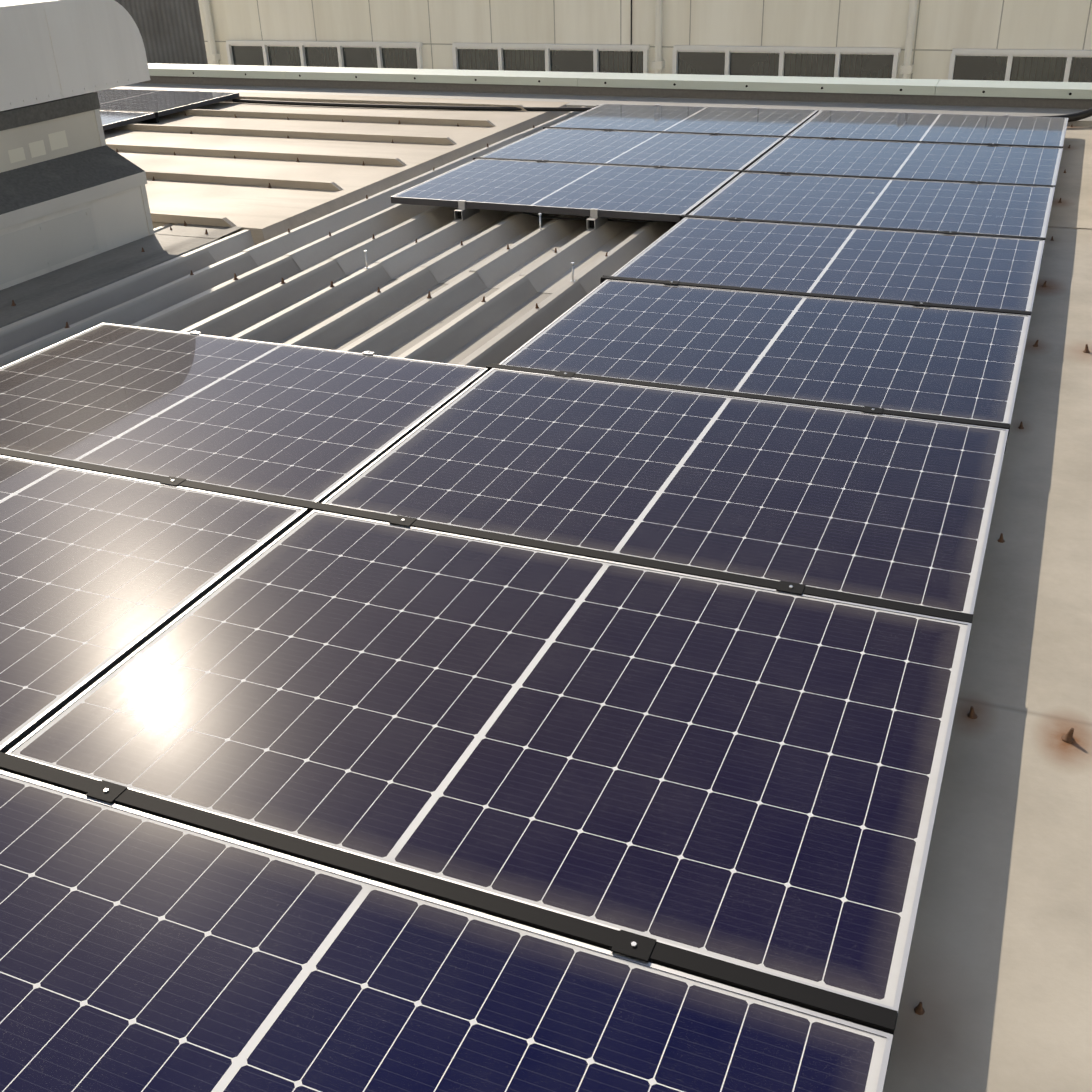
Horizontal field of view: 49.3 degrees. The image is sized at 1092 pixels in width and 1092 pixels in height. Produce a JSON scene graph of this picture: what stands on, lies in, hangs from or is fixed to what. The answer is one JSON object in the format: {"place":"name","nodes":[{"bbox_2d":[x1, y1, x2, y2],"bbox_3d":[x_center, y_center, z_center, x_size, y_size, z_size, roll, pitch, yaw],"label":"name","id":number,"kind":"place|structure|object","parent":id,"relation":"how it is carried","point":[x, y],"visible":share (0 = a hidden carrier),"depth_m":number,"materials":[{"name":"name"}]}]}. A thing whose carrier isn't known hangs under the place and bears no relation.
{"place":"outdoors","nodes":[
{"label":"outdoors","id":0,"kind":"place"},
{"bbox_2d":[115,0,207,63],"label":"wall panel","id":1,"kind":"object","parent":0,"point":[171,31],"depth_m":31.06,"materials":[{"name":"grey metal"}]},
{"bbox_2d":[0,106,587,367],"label":"roof deck","id":2,"kind":"structure","parent":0,"point":[457,322],"depth_m":5.33,"materials":[{"name":"grey metal"}]},
{"bbox_2d":[0,92,241,327],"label":"vent curb boxes","id":3,"kind":"object","parent":2,"relation":"on","point":[84,169],"visible":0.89,"depth_m":5.99,"materials":[{"name":"paint"}]},
{"bbox_2d":[8,130,67,162],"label":"labels","id":4,"kind":"object","parent":3,"relation":"attached to","point":[57,140],"visible":1,"depth_m":5.96,"materials":[{"name":"beige paper"}]},
{"bbox_2d":[0,0,149,110],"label":"vent hood","id":5,"kind":"object","parent":3,"relation":"on","point":[100,44],"visible":1,"depth_m":6.00,"materials":[{"name":"white paint"}]},
{"bbox_2d":[10,8,129,104],"bbox_3d":[-2.635,-2.242,5.556,0.004,0.410,1.967,10,31,21],"label":"hood seam and rivets","id":6,"kind":"object","parent":5,"relation":"attached to","point":[55,52],"visible":1,"depth_m":5.95,"materials":[{"name":"white paint"}]},
{"bbox_2d":[0,109,153,284],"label":"vent curb access panel","id":7,"kind":"object","parent":3,"relation":"on","point":[35,248],"visible":0.9,"depth_m":5.83,"materials":[{"name":"paint"}]},
{"bbox_2d":[0,455,307,752],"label":"solar panel","id":8,"kind":"object","parent":2,"relation":"on","point":[102,574],"visible":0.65,"depth_m":3.03,"materials":[{"name":"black glass"}]},
{"bbox_2d":[96,89,239,116],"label":"solar panel","id":9,"kind":"object","parent":2,"relation":"on","point":[163,102],"visible":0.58,"depth_m":10.53,"materials":[{"name":"black glass"}]},
{"bbox_2d":[0,323,487,502],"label":"solar panel","id":10,"kind":"object","parent":2,"relation":"on","point":[318,425],"visible":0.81,"depth_m":3.98,"materials":[{"name":"black glass"}]},
{"bbox_2d":[104,88,569,244],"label":"metal roof","id":11,"kind":"structure","parent":2,"relation":"on","point":[262,213],"depth_m":8.43,"materials":[{"name":"paint"}]},
{"bbox_2d":[106,96,526,226],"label":"ribs","id":12,"kind":"object","parent":11,"relation":"on","point":[176,218],"visible":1,"depth_m":8.74,"materials":[{"name":"paint"}]},
{"bbox_2d":[232,99,593,111],"bbox_3d":[-1.240,-3.769,10.192,3.412,0.040,0.159,8,30,18],"label":"flashing","id":13,"kind":"object","parent":11,"relation":"on","point":[579,109],"visible":0.96,"depth_m":10.08,"materials":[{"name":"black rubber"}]},
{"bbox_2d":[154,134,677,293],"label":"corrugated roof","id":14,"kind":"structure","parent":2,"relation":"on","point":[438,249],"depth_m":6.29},
{"bbox_2d":[0,770,892,1091],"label":"solar panel","id":15,"kind":"object","parent":2,"relation":"on","point":[142,952],"visible":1,"depth_m":1.81,"materials":[{"name":"blue glass"}]},
{"bbox_2d":[364,213,574,281],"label":"threaded studs","id":16,"kind":"object","parent":2,"relation":"on","point":[539,214],"visible":0.83,"depth_m":5.73,"materials":[{"name":"white metal"}]},
{"bbox_2d":[6,510,971,1027],"bbox_3d":[-0.060,0.309,2.514,1.723,0.039,1.135,10,31,21],"label":"solar panel","id":17,"kind":"object","parent":2,"relation":"on","point":[742,774],"visible":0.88,"depth_m":2.37,"materials":[{"name":"blue glass"}]},
{"bbox_2d":[11,113,1089,1014],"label":"roof screws","id":18,"kind":"object","parent":2,"relation":"attached to","point":[1067,737],"visible":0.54,"depth_m":5.08,"materials":[{"name":"metal"}]},
{"bbox_2d":[522,212,587,219],"bbox_3d":[0.095,-1.846,6.550,0.857,0.058,0.158,12,31,23],"label":"module lead","id":19,"kind":"object","parent":2,"relation":"on","point":[555,217],"visible":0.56,"depth_m":6.50,"materials":[{"name":"black rubber"}]},
{"bbox_2d":[391,159,739,221],"bbox_3d":[0.134,-2.079,6.894,1.723,0.038,1.135,10,31,21],"label":"solar panel","id":20,"kind":"object","parent":2,"relation":"on","point":[647,193],"visible":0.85,"depth_m":6.77,"materials":[{"name":"blue glass"}]},
{"bbox_2d":[128,88,1009,354],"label":"aluminium rails","id":21,"kind":"object","parent":2,"relation":"on","point":[466,213],"visible":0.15,"depth_m":6.42,"materials":[{"name":"grey metal"}]},
{"bbox_2d":[0,110,1062,1069],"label":"mounting rails","id":22,"kind":"object","parent":21,"relation":"on","point":[852,1010],"visible":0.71,"depth_m":2.24,"materials":[{"name":"black metal"}]},
{"bbox_2d":[100,111,155,130],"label":"solar panel","id":23,"kind":"object","parent":22,"relation":"on","point":[111,119],"visible":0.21,"depth_m":9.67,"materials":[{"name":"black glass"}]},
{"bbox_2d":[86,110,997,962],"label":"panel clamps","id":24,"kind":"object","parent":22,"relation":"on","point":[640,950],"visible":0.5,"depth_m":2.25,"materials":[{"name":"black metal"}]},
{"bbox_2d":[104,88,1006,946],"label":"clamp bolts","id":25,"kind":"object","parent":24,"relation":"on","point":[634,944],"visible":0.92,"depth_m":2.82,"materials":[{"name":"white"}]},
{"bbox_2d":[550,104,818,135],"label":"solar panel","id":26,"kind":"object","parent":22,"relation":"on","point":[759,121],"visible":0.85,"depth_m":8.74,"materials":[{"name":"blue glass"}]},
{"bbox_2d":[582,216,657,221],"bbox_3d":[0.349,-1.811,6.471,0.817,0.060,0.133,16,33,29],"label":"module lead","id":27,"kind":"object","parent":2,"relation":"on","point":[625,220],"visible":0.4,"depth_m":6.40,"materials":[{"name":"black rubber"}]},
{"bbox_2d":[481,128,783,169],"bbox_3d":[0.582,-2.607,7.837,1.722,0.038,1.134,10,31,21],"label":"solar panel","id":28,"kind":"object","parent":2,"relation":"on","point":[732,152],"visible":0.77,"depth_m":7.79,"materials":[{"name":"blue glass"}]},
{"bbox_2d":[322,368,1008,613],"bbox_3d":[0.388,-0.218,3.455,1.722,0.040,1.135,10,31,21],"label":"solar panel","id":29,"kind":"object","parent":2,"relation":"on","point":[893,508],"visible":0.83,"depth_m":3.35,"materials":[{"name":"blue glass"}]},
{"bbox_2d":[500,280,1030,435],"bbox_3d":[0.840,-0.745,4.398,1.723,0.039,1.136,10,31,21],"label":"solar panel","id":30,"kind":"object","parent":2,"relation":"on","point":[959,363],"visible":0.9,"depth_m":4.32,"materials":[{"name":"blue glass"}]},
{"bbox_2d":[612,217,1044,318],"bbox_3d":[1.289,-1.273,5.340,1.723,0.038,1.136,10,31,21],"label":"solar panel","id":31,"kind":"object","parent":2,"relation":"on","point":[979,271],"visible":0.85,"depth_m":5.28,"materials":[{"name":"blue glass"}]},
{"bbox_2d":[596,105,1091,121],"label":"cable bundle","id":32,"kind":"object","parent":2,"relation":"on","point":[1081,115],"visible":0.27,"depth_m":8.62,"materials":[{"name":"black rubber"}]},
{"bbox_2d":[689,172,1054,237],"bbox_3d":[1.738,-1.802,6.282,1.723,0.040,1.135,10,31,21],"label":"solar panel","id":33,"kind":"object","parent":2,"relation":"on","point":[1012,210],"visible":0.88,"depth_m":6.23,"materials":[{"name":"blue glass"}]},
{"bbox_2d":[746,137,1062,184],"bbox_3d":[2.190,-2.330,7.226,1.723,0.038,1.136,10,31,21],"label":"solar panel","id":34,"kind":"object","parent":2,"relation":"on","point":[997,164],"visible":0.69,"depth_m":7.18,"materials":[{"name":"blue glass"}]},
{"bbox_2d":[788,110,1067,145],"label":"solar panel","id":35,"kind":"object","parent":2,"relation":"on","point":[1021,130],"visible":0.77,"depth_m":8.13,"materials":[{"name":"blue glass"}]},
{"bbox_2d":[883,227,1091,1091],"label":"ledge","id":36,"kind":"object","parent":2,"relation":"attached to","point":[998,981],"depth_m":2.36,"materials":[{"name":"beige concrete"}]},
{"bbox_2d":[1048,126,1091,228],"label":"gutter strip lap","id":37,"kind":"object","parent":36,"relation":"on","point":[1073,192],"visible":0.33,"depth_m":7.03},
{"bbox_2d":[115,76,1091,125],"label":"gutter","id":38,"kind":"object","parent":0,"point":[576,96],"depth_m":10.11,"materials":[{"name":"grey metal"}]},
{"bbox_2d":[148,63,1091,98],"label":"parapet cap","id":39,"kind":"object","parent":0,"point":[1035,89],"visible":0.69,"depth_m":10.15,"materials":[{"name":"grey metal"}]},
{"bbox_2d":[193,72,1071,94],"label":"parapet cap screws","id":40,"kind":"object","parent":39,"relation":"attached to","point":[674,84],"visible":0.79,"depth_m":10.04,"materials":[{"name":"grey metal"}]},
{"bbox_2d":[198,0,1091,79],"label":"building wall","id":41,"kind":"structure","parent":0,"point":[438,28],"depth_m":20.39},
{"bbox_2d":[201,0,917,78],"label":"downpipes","id":42,"kind":"object","parent":41,"relation":"attached to","point":[658,63],"visible":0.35,"depth_m":20.41,"materials":[{"name":"beige metal"}]},
{"bbox_2d":[630,0,631,72],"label":"conduit","id":43,"kind":"object","parent":41,"relation":"attached to","point":[631,38],"visible":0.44,"depth_m":20.73,"materials":[{"name":"black"}]},
{"bbox_2d":[226,40,1091,82],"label":"windows","id":44,"kind":"structure","parent":41,"relation":"in","point":[1045,65],"depth_m":20.56,"materials":[{"name":"grey glass"}]}
]}

